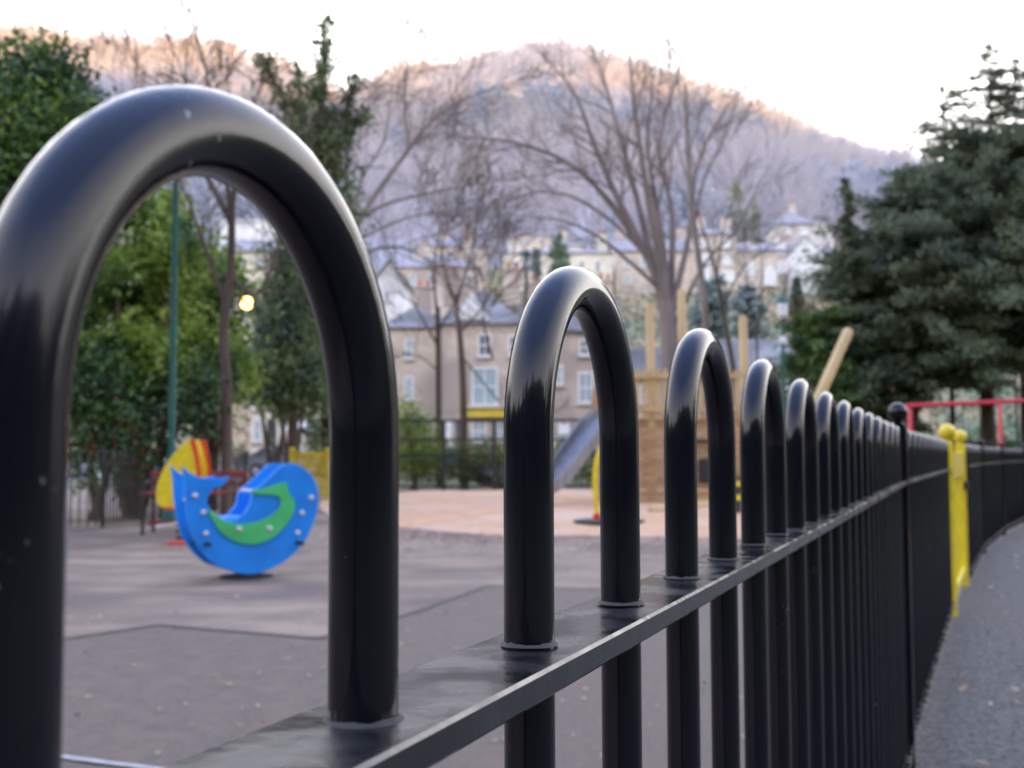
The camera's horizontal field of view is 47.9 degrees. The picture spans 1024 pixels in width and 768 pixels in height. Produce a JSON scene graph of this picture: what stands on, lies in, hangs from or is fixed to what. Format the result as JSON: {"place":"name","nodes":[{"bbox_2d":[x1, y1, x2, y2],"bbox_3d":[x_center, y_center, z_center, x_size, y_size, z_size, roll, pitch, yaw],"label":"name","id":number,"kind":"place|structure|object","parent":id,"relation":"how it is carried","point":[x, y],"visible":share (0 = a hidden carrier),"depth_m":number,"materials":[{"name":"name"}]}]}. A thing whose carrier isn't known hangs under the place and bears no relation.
{"place":"outdoors","nodes":[
{"label":"outdoors","id":0,"kind":"place"},
{"bbox_2d":[241,446,324,477],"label":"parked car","id":1,"kind":"object","parent":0,"point":[261,450],"visible":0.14,"depth_m":52.14,"materials":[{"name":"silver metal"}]},
{"bbox_2d":[68,475,590,479],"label":"road","id":2,"kind":"structure","parent":0,"point":[82,478],"depth_m":51.60,"materials":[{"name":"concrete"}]},
{"bbox_2d":[241,296,276,462],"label":"street lamp","id":3,"kind":"object","parent":2,"relation":"on","point":[249,300],"visible":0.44,"depth_m":51.91,"materials":[{"name":"white"}]},
{"bbox_2d":[0,0,1023,161],"label":"sky","id":4,"kind":"structure","parent":0,"point":[869,65],"materials":[{"name":"white"}]},
{"bbox_2d":[65,488,1023,741],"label":"playground","id":5,"kind":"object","parent":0,"point":[138,582],"visible":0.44,"depth_m":8.81},
{"bbox_2d":[0,13,138,246],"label":"evergreen tree","id":6,"kind":"object","parent":5,"relation":"on","point":[42,106],"visible":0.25,"depth_m":18.69,"materials":[{"name":"green plant"}]},
{"bbox_2d":[67,450,106,526],"bbox_3d":[-6.137,1.318,14.354,0.073,1.040,2.255,-4,-5,44],"label":"fence","id":7,"kind":"object","parent":5,"relation":"on","point":[87,520],"visible":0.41,"depth_m":14.96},
{"bbox_2d":[100,448,164,527],"bbox_3d":[-5.312,1.434,16.238,0.074,1.040,2.229,0,-4,3],"label":"fence","id":8,"kind":"object","parent":5,"relation":"on","point":[103,497],"visible":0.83,"depth_m":15.74,"materials":[{"name":"metal"}]},
{"bbox_2d":[68,360,197,521],"bbox_3d":[-5.960,0.690,16.620,2.769,2.633,2.392,0,-4,0],"label":"russet shrub","id":9,"kind":"object","parent":5,"relation":"on","point":[91,437],"visible":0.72,"depth_m":16.39,"materials":[{"name":"green plant"}]},
{"bbox_2d":[73,180,226,473],"bbox_3d":[-6.027,-0.775,18.154,3.240,5.738,3.369,0,-4,0],"label":"evergreen bush","id":10,"kind":"object","parent":5,"relation":"on","point":[142,265],"visible":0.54,"depth_m":17.60,"materials":[{"name":"green plant"}]},
{"bbox_2d":[63,0,255,316],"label":"bare tree","id":11,"kind":"object","parent":5,"relation":"on","point":[136,47],"visible":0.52,"depth_m":29.76,"materials":[{"name":"brown plant"}]},
{"bbox_2d":[69,279,267,517],"bbox_3d":[-5.801,0.121,17.450,3.932,3.899,3.398,0,-4,0],"label":"dark holly","id":12,"kind":"object","parent":5,"relation":"on","point":[190,406],"visible":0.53,"depth_m":16.93,"materials":[{"name":"green plant"}]},
{"bbox_2d":[162,180,178,519],"bbox_3d":[-4.697,-1.115,16.003,0.340,6.096,0.340,0,-4,0],"label":"lamp post","id":13,"kind":"object","parent":5,"relation":"on","point":[168,514],"visible":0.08,"depth_m":15.94,"materials":[{"name":"green paint"}]},
{"bbox_2d":[155,439,210,544],"bbox_3d":[-3.495,1.140,12.253,0.515,1.101,0.560,-1,-4,10],"label":"spring rocker","id":14,"kind":"object","parent":5,"relation":"on","point":[192,456],"visible":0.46,"depth_m":12.16,"materials":[{"name":"yellow paint"}]},
{"bbox_2d":[138,466,247,534],"bbox_3d":[-3.866,1.408,14.019,1.200,0.809,0.603,0,-4,-2],"label":"bench","id":15,"kind":"object","parent":5,"relation":"on","point":[156,473],"visible":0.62,"depth_m":14.13,"materials":[{"name":"red metal"}]},
{"bbox_2d":[137,229,278,510],"bbox_3d":[-5.236,-0.323,19.874,2.607,5.055,3.048,0,-4,0],"label":"evergreen bush","id":16,"kind":"object","parent":5,"relation":"on","point":[209,291],"visible":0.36,"depth_m":19.61,"materials":[{"name":"green plant"}]},
{"bbox_2d":[209,450,247,510],"bbox_3d":[-5.036,1.708,20.578,0.074,1.040,2.328,0,-4,1],"label":"fence","id":17,"kind":"object","parent":5,"relation":"on","point":[234,465],"visible":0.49,"depth_m":20.77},
{"bbox_2d":[128,0,345,515],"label":"bare tree","id":18,"kind":"object","parent":5,"relation":"on","point":[226,292],"visible":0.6,"depth_m":17.10,"materials":[{"name":"brown plant"}]},
{"bbox_2d":[170,463,318,578],"bbox_3d":[-2.038,1.038,8.795,1.045,0.860,0.600,2,-4,-29],"label":"spring rocker","id":19,"kind":"object","parent":5,"relation":"on","point":[265,522],"visible":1,"depth_m":8.69,"materials":[{"name":"blue plastic"}]},
{"bbox_2d":[245,451,288,480],"bbox_3d":[-4.826,1.846,22.767,0.072,1.040,2.137,-1,-4,10],"label":"fence","id":20,"kind":"object","parent":5,"relation":"on","point":[258,461],"visible":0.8,"depth_m":22.30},
{"bbox_2d":[234,345,318,463],"bbox_3d":[-5.890,0.891,28.535,2.118,3.720,3.292,-2,-4,32],"label":"evergreen bush","id":21,"kind":"object","parent":5,"relation":"on","point":[266,442],"visible":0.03,"depth_m":28.25,"materials":[{"name":"green plant"}]},
{"bbox_2d":[234,224,328,464],"bbox_3d":[-5.196,-0.765,27.076,2.836,6.826,3.040,0,-4,0],"label":"ivy shrub","id":22,"kind":"object","parent":5,"relation":"on","point":[286,375],"visible":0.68,"depth_m":26.73,"materials":[{"name":"green plant"}]},
{"bbox_2d":[289,447,328,499],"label":"playground gate","id":23,"kind":"structure","parent":5,"relation":"on","point":[293,454],"depth_m":24.11,"materials":[{"name":"yellow paint"}]},
{"bbox_2d":[223,0,405,490],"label":"ivy clad tree","id":24,"kind":"object","parent":5,"relation":"on","point":[340,135],"visible":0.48,"depth_m":28.34,"materials":[{"name":"green plant"}]},
{"bbox_2d":[62,586,744,767],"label":"tarmac patch","id":25,"kind":"object","parent":5,"relation":"on","point":[126,721],"visible":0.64,"depth_m":4.54,"materials":[{"name":"asphalt"}]},
{"bbox_2d":[62,754,161,767],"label":"painted line","id":26,"kind":"object","parent":25,"relation":"on","point":[102,761],"visible":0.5,"depth_m":3.42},
{"bbox_2d":[65,585,739,638],"bbox_3d":[-2.019,1.293,6.047,9.546,0.001,1.604,2,-4,-31],"label":"tarmac seam","id":27,"kind":"object","parent":25,"relation":"on","point":[437,603],"visible":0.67,"depth_m":6.14,"materials":[{"name":"asphalt"}]},
{"bbox_2d":[66,536,743,755],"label":"leaf litter","id":28,"kind":"object","parent":5,"relation":"on","point":[257,705],"visible":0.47,"depth_m":6.60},
{"bbox_2d":[398,387,458,489],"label":"bramble bush","id":29,"kind":"object","parent":5,"relation":"on","point":[414,446],"visible":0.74,"depth_m":31.98,"materials":[{"name":"green plant"}]},
{"bbox_2d":[0,85,915,767],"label":"bow top fence","id":30,"kind":"object","parent":5,"relation":"on","point":[816,561],"visible":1,"depth_m":0.43,"materials":[{"name":"black paint"}]},
{"bbox_2d":[299,0,644,342],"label":"bare tree","id":31,"kind":"object","parent":5,"relation":"on","point":[419,136],"visible":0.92,"depth_m":30.79,"materials":[{"name":"brown plant"}]},
{"bbox_2d":[382,115,578,488],"bbox_3d":[-0.570,-2.395,32.692,5.645,10.934,4.231,-3,-5,41],"label":"bare tree","id":32,"kind":"object","parent":5,"relation":"on","point":[463,393],"visible":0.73,"depth_m":33.10,"materials":[{"name":"brown plant"}]},
{"bbox_2d":[399,426,596,488],"bbox_3d":[-0.330,2.046,32.949,7.741,2.047,2.512,0,-4,0],"label":"hedge","id":33,"kind":"object","parent":5,"relation":"on","point":[484,479],"visible":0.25,"depth_m":32.76,"materials":[{"name":"green plant"}]},
{"bbox_2d":[399,419,646,489],"bbox_3d":[-0.494,1.926,31.326,8.310,1.935,0.120,0,-4,0],"label":"river railing","id":34,"kind":"object","parent":5,"relation":"on","point":[443,439],"visible":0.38,"depth_m":31.29,"materials":[{"name":"metal"}]},
{"bbox_2d":[320,489,740,537],"bbox_3d":[3.240,2.203,21.622,14.556,0.122,17.888,0,-4,0],"label":"bark surface","id":35,"kind":"object","parent":5,"relation":"on","point":[469,511],"visible":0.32,"depth_m":16.44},
{"bbox_2d":[320,514,738,571],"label":"bark chips","id":36,"kind":"object","parent":35,"relation":"on","point":[453,538],"visible":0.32,"depth_m":12.54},
{"bbox_2d":[647,500,707,511],"bbox_3d":[2.662,1.896,17.581,0.140,0.160,2.915,-2,-4,28],"label":"timber edging","id":37,"kind":"object","parent":35,"relation":"on","point":[661,508],"visible":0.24,"depth_m":16.49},
{"bbox_2d":[554,408,598,492],"bbox_3d":[1.024,1.234,19.217,0.622,1.779,2.440,-3,-5,42],"label":"slide","id":38,"kind":"object","parent":5,"relation":"on","point":[576,449],"visible":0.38,"depth_m":19.24,"materials":[{"name":"metal"}]},
{"bbox_2d":[574,448,644,525],"bbox_3d":[1.224,1.274,14.548,0.900,1.087,0.900,0,-4,0],"label":"spinner","id":39,"kind":"object","parent":5,"relation":"on","point":[595,520],"visible":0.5,"depth_m":14.51,"materials":[{"name":"yellow paint"}]},
{"bbox_2d":[591,289,747,501],"bbox_3d":[2.795,0.179,21.040,2.892,4.105,2.139,0,-4,0],"label":"climbing frame","id":40,"kind":"object","parent":5,"relation":"on","point":[651,469],"visible":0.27,"depth_m":20.10,"materials":[{"name":"brown wood"}]},
{"bbox_2d":[736,476,740,512],"bbox_3d":[3.245,1.640,16.574,0.106,0.620,0.106,0,-4,0],"label":"marker post","id":41,"kind":"object","parent":5,"relation":"on","point":[738,494],"visible":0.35,"depth_m":16.53,"materials":[{"name":"yellow rubber"}]},
{"bbox_2d":[776,293,787,417],"bbox_3d":[7.090,0.199,30.046,0.340,5.175,0.340,0,-4,0],"label":"lamp post","id":42,"kind":"object","parent":5,"relation":"on","point":[782,307],"visible":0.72,"depth_m":30.06,"materials":[{"name":"green paint"}]},
{"bbox_2d":[814,327,852,403],"bbox_3d":[4.842,0.599,18.999,1.613,3.074,0.312,0,-4,0],"label":"leaning pole","id":43,"kind":"object","parent":5,"relation":"on","point":[835,360],"visible":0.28,"depth_m":18.99,"materials":[{"name":"wood"}]},
{"bbox_2d":[660,441,1023,465],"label":"river railing","id":44,"kind":"object","parent":5,"relation":"on","point":[1006,443],"depth_m":32.88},
{"bbox_2d":[908,430,955,740],"bbox_3d":[1.808,0.706,4.943,0.047,0.965,3.431,-2,-4,23],"label":"bow top fence","id":45,"kind":"object","parent":5,"relation":"on","point":[933,602],"visible":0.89,"depth_m":4.42,"materials":[{"name":"black paint"}]},
{"bbox_2d":[938,424,968,616],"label":"playground gate","id":46,"kind":"structure","parent":45,"relation":"attached to","point":[959,485],"depth_m":7.47,"materials":[{"name":"yellow paint"}]},
{"bbox_2d":[965,439,985,577],"bbox_3d":[3.820,0.968,9.498,0.058,1.065,2.765,-2,-4,24],"label":"bow top fence","id":47,"kind":"object","parent":5,"relation":"on","point":[976,504],"visible":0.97,"depth_m":9.38,"materials":[{"name":"black paint"}]},
{"bbox_2d":[983,442,1005,548],"bbox_3d":[4.997,1.121,11.966,0.058,1.065,2.773,-2,-4,27],"label":"bow top fence","id":48,"kind":"object","parent":5,"relation":"on","point":[995,517],"visible":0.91,"depth_m":12.03,"materials":[{"name":"black paint"}]},
{"bbox_2d":[1003,444,1023,530],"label":"bow top fence","id":49,"kind":"object","parent":5,"relation":"on","point":[1014,482],"visible":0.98,"depth_m":14.33,"materials":[{"name":"black paint"}]},
{"bbox_2d":[68,56,1020,488],"bbox_3d":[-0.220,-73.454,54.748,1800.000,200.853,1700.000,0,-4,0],"label":"ground","id":50,"kind":"structure","parent":0,"point":[374,242],"depth_m":116.28,"materials":[{"name":"green"}]},
{"bbox_2d":[219,219,276,244],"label":"white house","id":51,"kind":"structure","parent":50,"relation":"on","point":[245,230],"depth_m":113.17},
{"bbox_2d":[217,240,283,367],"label":"terraced house","id":52,"kind":"structure","parent":50,"relation":"on","point":[248,253],"depth_m":92.80,"materials":[{"name":"white brick"}]},
{"bbox_2d":[250,332,320,454],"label":"cafe","id":53,"kind":"structure","parent":50,"relation":"on","point":[256,439],"depth_m":61.93,"materials":[{"name":"stone"}]},
{"bbox_2d":[251,419,262,443],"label":"window","id":54,"kind":"structure","parent":53,"relation":"in","point":[256,422],"depth_m":61.91,"materials":[{"name":"white"}]},
{"bbox_2d":[376,258,415,320],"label":"white house","id":55,"kind":"structure","parent":50,"relation":"on","point":[399,301],"depth_m":96.70,"materials":[{"name":"white"}]},
{"bbox_2d":[388,280,435,471],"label":"stone house","id":56,"kind":"structure","parent":50,"relation":"on","point":[413,374],"depth_m":62.81,"materials":[{"name":"stone"}]},
{"bbox_2d":[403,339,414,359],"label":"window","id":57,"kind":"structure","parent":56,"relation":"in","point":[408,345],"depth_m":62.79,"materials":[{"name":"white"}]},
{"bbox_2d":[403,376,414,402],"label":"window","id":58,"kind":"structure","parent":56,"relation":"in","point":[408,380],"depth_m":62.67,"materials":[{"name":"white"}]},
{"bbox_2d":[397,236,482,318],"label":"terraced house","id":59,"kind":"structure","parent":50,"relation":"on","point":[423,273],"depth_m":108.87,"materials":[{"name":"beige brick"}]},
{"bbox_2d":[368,96,516,484],"bbox_3d":[-2.917,-2.813,34.527,6.362,12.013,3.076,1,-4,-23],"label":"bare tree","id":60,"kind":"object","parent":50,"relation":"on","point":[437,340],"visible":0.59,"depth_m":34.36,"materials":[{"name":"brown plant"}]},
{"bbox_2d":[414,225,489,291],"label":"terraced house","id":61,"kind":"structure","parent":50,"relation":"on","point":[433,248],"depth_m":133.26,"materials":[{"name":"beige brick"}]},
{"bbox_2d":[0,7,947,276],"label":"hanging wood","id":62,"kind":"object","parent":50,"relation":"on","point":[800,153],"visible":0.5,"depth_m":228.47,"materials":[{"name":"plant"}]},
{"bbox_2d":[434,262,522,449],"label":"stone shop","id":63,"kind":"structure","parent":50,"relation":"on","point":[483,402],"depth_m":62.20,"materials":[{"name":"stone"}]},
{"bbox_2d":[472,422,485,443],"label":"window","id":64,"kind":"structure","parent":63,"relation":"in","point":[479,428],"depth_m":61.93,"materials":[{"name":"white"}]},
{"bbox_2d":[476,334,491,358],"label":"window","id":65,"kind":"structure","parent":63,"relation":"in","point":[483,350],"depth_m":62.21,"materials":[{"name":"white"}]},
{"bbox_2d":[472,367,497,404],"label":"window","id":66,"kind":"structure","parent":63,"relation":"in","point":[481,395],"depth_m":62.08,"materials":[{"name":"white"}]},
{"bbox_2d":[521,248,530,302],"bbox_3d":[0.430,-0.494,34.099,0.340,7.111,0.340,0,-4,0],"label":"lamp post","id":67,"kind":"object","parent":50,"relation":"on","point":[524,254],"visible":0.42,"depth_m":34.21,"materials":[{"name":"green paint"}]},
{"bbox_2d":[515,233,553,250],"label":"villa","id":68,"kind":"object","parent":50,"relation":"on","point":[524,242],"visible":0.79,"depth_m":137.34,"materials":[{"name":"white"}]},
{"bbox_2d":[530,247,542,281],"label":"conifer tree","id":69,"kind":"object","parent":50,"relation":"on","point":[537,262],"visible":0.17,"depth_m":100.70,"materials":[{"name":"green plant"}]},
{"bbox_2d":[69,280,1020,469],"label":"hillside scrub","id":70,"kind":"object","parent":50,"relation":"on","point":[241,448],"visible":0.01,"depth_m":101.40,"materials":[{"name":"green plant"}]},
{"bbox_2d":[501,231,613,295],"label":"villa","id":71,"kind":"object","parent":50,"relation":"on","point":[598,262],"visible":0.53,"depth_m":119.05,"materials":[{"name":"beige stone"}]},
{"bbox_2d":[546,231,570,273],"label":"conifer tree","id":72,"kind":"object","parent":50,"relation":"on","point":[563,258],"visible":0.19,"depth_m":104.65,"materials":[{"name":"green plant"}]},
{"bbox_2d":[549,229,585,249],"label":"villa","id":73,"kind":"object","parent":50,"relation":"on","point":[571,245],"visible":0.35,"depth_m":135.84,"materials":[{"name":"white"}]},
{"bbox_2d":[517,273,620,433],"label":"stone house","id":74,"kind":"structure","parent":50,"relation":"on","point":[575,375],"depth_m":62.63,"materials":[{"name":"stone"}]},
{"bbox_2d":[577,339,589,357],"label":"window","id":75,"kind":"structure","parent":74,"relation":"in","point":[583,349],"depth_m":62.70,"materials":[{"name":"white"}]},
{"bbox_2d":[576,372,592,404],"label":"window","id":76,"kind":"structure","parent":74,"relation":"in","point":[585,379],"depth_m":62.58,"materials":[{"name":"white"}]},
{"bbox_2d":[387,0,813,457],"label":"bare tree","id":77,"kind":"object","parent":50,"relation":"on","point":[661,270],"visible":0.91,"depth_m":36.47,"materials":[{"name":"brown plant"}]},
{"bbox_2d":[630,348,661,457],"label":"house","id":78,"kind":"structure","parent":50,"relation":"on","point":[638,355],"depth_m":63.49,"materials":[{"name":"stone"}]},
{"bbox_2d":[608,226,692,293],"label":"terraced house","id":79,"kind":"structure","parent":50,"relation":"on","point":[627,277],"depth_m":125.05,"materials":[{"name":"beige stone"}]},
{"bbox_2d":[620,1,785,457],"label":"bare tree","id":80,"kind":"object","parent":50,"relation":"on","point":[706,324],"visible":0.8,"depth_m":40.65,"materials":[{"name":"brown plant"}]},
{"bbox_2d":[686,273,732,339],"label":"conifer tree","id":81,"kind":"object","parent":50,"relation":"on","point":[717,329],"visible":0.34,"depth_m":95.02,"materials":[{"name":"green plant"}]},
{"bbox_2d":[690,215,738,293],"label":"terraced house","id":82,"kind":"structure","parent":50,"relation":"on","point":[725,265],"depth_m":124.52,"materials":[{"name":"beige stone"}]},
{"bbox_2d":[718,181,753,243],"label":"conifer tree","id":83,"kind":"object","parent":50,"relation":"on","point":[729,198],"visible":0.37,"depth_m":151.37,"materials":[{"name":"green plant"}]},
{"bbox_2d":[673,156,811,473],"bbox_3d":[7.529,-2.270,38.461,5.307,11.366,1.711,1,-4,-22],"label":"bare tree","id":84,"kind":"object","parent":50,"relation":"on","point":[728,342],"visible":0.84,"depth_m":38.21,"materials":[{"name":"brown plant"}]},
{"bbox_2d":[725,200,770,359],"bbox_3d":[8.169,-1.424,38.562,1.574,9.684,1.377,3,-5,-39],"label":"bare tree","id":85,"kind":"object","parent":50,"relation":"on","point":[757,326],"visible":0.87,"depth_m":38.31,"materials":[{"name":"brown plant"}]},
{"bbox_2d":[729,283,770,339],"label":"conifer tree","id":86,"kind":"object","parent":50,"relation":"on","point":[741,304],"visible":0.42,"depth_m":87.99,"materials":[{"name":"green plant"}]},
{"bbox_2d":[697,318,807,465],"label":"house","id":87,"kind":"structure","parent":50,"relation":"on","point":[764,351],"depth_m":65.40,"materials":[{"name":"stone"}]},
{"bbox_2d":[743,198,763,243],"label":"conifer tree","id":88,"kind":"object","parent":50,"relation":"on","point":[753,214],"visible":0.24,"depth_m":149.37,"materials":[{"name":"green plant"}]},
{"bbox_2d":[737,233,791,293],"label":"terraced house","id":89,"kind":"structure","parent":50,"relation":"on","point":[773,262],"depth_m":125.03,"materials":[{"name":"beige stone"}]},
{"bbox_2d":[752,260,817,376],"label":"bare tree","id":90,"kind":"object","parent":50,"relation":"on","point":[766,332],"visible":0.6,"depth_m":43.81,"materials":[{"name":"brown plant"}]},
{"bbox_2d":[763,201,816,245],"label":"tower house","id":91,"kind":"structure","parent":50,"relation":"on","point":[789,218],"depth_m":134.44,"materials":[{"name":"grey stone"}]},
{"bbox_2d":[787,276,807,332],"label":"conifer tree","id":92,"kind":"object","parent":50,"relation":"on","point":[794,305],"visible":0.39,"depth_m":98.39,"materials":[{"name":"green plant"}]},
{"bbox_2d":[786,236,823,293],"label":"white house","id":93,"kind":"structure","parent":50,"relation":"on","point":[805,242],"depth_m":123.11,"materials":[{"name":"paint"}]},
{"bbox_2d":[813,224,831,246],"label":"stone block","id":94,"kind":"structure","parent":50,"relation":"on","point":[818,239],"depth_m":134.32,"materials":[{"name":"white"}]},
{"bbox_2d":[765,302,886,417],"bbox_3d":[10.032,0.430,37.083,3.999,6.187,3.902,-1,-4,17],"label":"yew bush","id":95,"kind":"object","parent":50,"relation":"on","point":[811,343],"visible":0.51,"depth_m":36.64,"materials":[{"name":"green plant"}]},
{"bbox_2d":[821,177,923,420],"bbox_3d":[11.430,-1.655,37.680,3.635,10.424,3.685,0,-4,0],"label":"yew tree","id":96,"kind":"object","parent":50,"relation":"on","point":[860,282],"visible":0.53,"depth_m":37.48,"materials":[{"name":"green plant"}]},
{"bbox_2d":[827,267,942,432],"bbox_3d":[12.133,-0.203,38.553,4.138,7.622,4.733,-3,-5,40],"label":"yew tree","id":97,"kind":"object","parent":50,"relation":"on","point":[924,396],"visible":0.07,"depth_m":37.51,"materials":[{"name":"green plant"}]},
{"bbox_2d":[786,115,1023,447],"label":"yew tree","id":98,"kind":"object","parent":50,"relation":"on","point":[976,186],"visible":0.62,"depth_m":36.99,"materials":[{"name":"green plant"}]},
{"bbox_2d":[799,163,1023,432],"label":"yew tree","id":99,"kind":"object","parent":50,"relation":"on","point":[945,332],"visible":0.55,"depth_m":36.79,"materials":[{"name":"green plant"}]},
{"bbox_2d":[905,75,990,451],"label":"yew tree","id":100,"kind":"object","parent":50,"relation":"on","point":[941,116],"visible":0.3,"depth_m":40.37,"materials":[{"name":"green plant"}]},
{"bbox_2d":[898,38,1023,232],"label":"yew tree","id":101,"kind":"object","parent":50,"relation":"on","point":[994,75],"visible":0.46,"depth_m":40.34,"materials":[{"name":"green plant"}]},
{"bbox_2d":[906,399,1023,448],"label":"swing frame","id":102,"kind":"object","parent":50,"relation":"on","point":[910,406],"visible":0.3,"depth_m":31.59,"materials":[{"name":"red paint"}]},
{"bbox_2d":[916,56,1023,440],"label":"yew tree","id":103,"kind":"object","parent":50,"relation":"on","point":[1019,86],"visible":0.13,"depth_m":40.67,"materials":[{"name":"green plant"}]},
{"bbox_2d":[920,422,1021,449],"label":"hedge","id":104,"kind":"object","parent":50,"relation":"on","point":[1011,446],"visible":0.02,"depth_m":45.85,"materials":[{"name":"green plant"}]},
{"bbox_2d":[929,112,1023,391],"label":"yew tree","id":105,"kind":"object","parent":50,"relation":"on","point":[1015,138],"visible":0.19,"depth_m":37.46,"materials":[{"name":"green plant"}]},
{"bbox_2d":[1011,365,1019,448],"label":"lamp post","id":106,"kind":"object","parent":50,"relation":"on","point":[1016,417],"visible":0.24,"depth_m":41.98,"materials":[{"name":"green paint"}]},
{"bbox_2d":[915,524,1023,767],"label":"path","id":107,"kind":"structure","parent":0,"point":[958,728],"depth_m":4.71,"materials":[{"name":"asphalt"}]},
{"bbox_2d":[958,530,1023,764],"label":"leaf litter","id":108,"kind":"object","parent":107,"relation":"on","point":[990,702],"visible":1,"depth_m":4.47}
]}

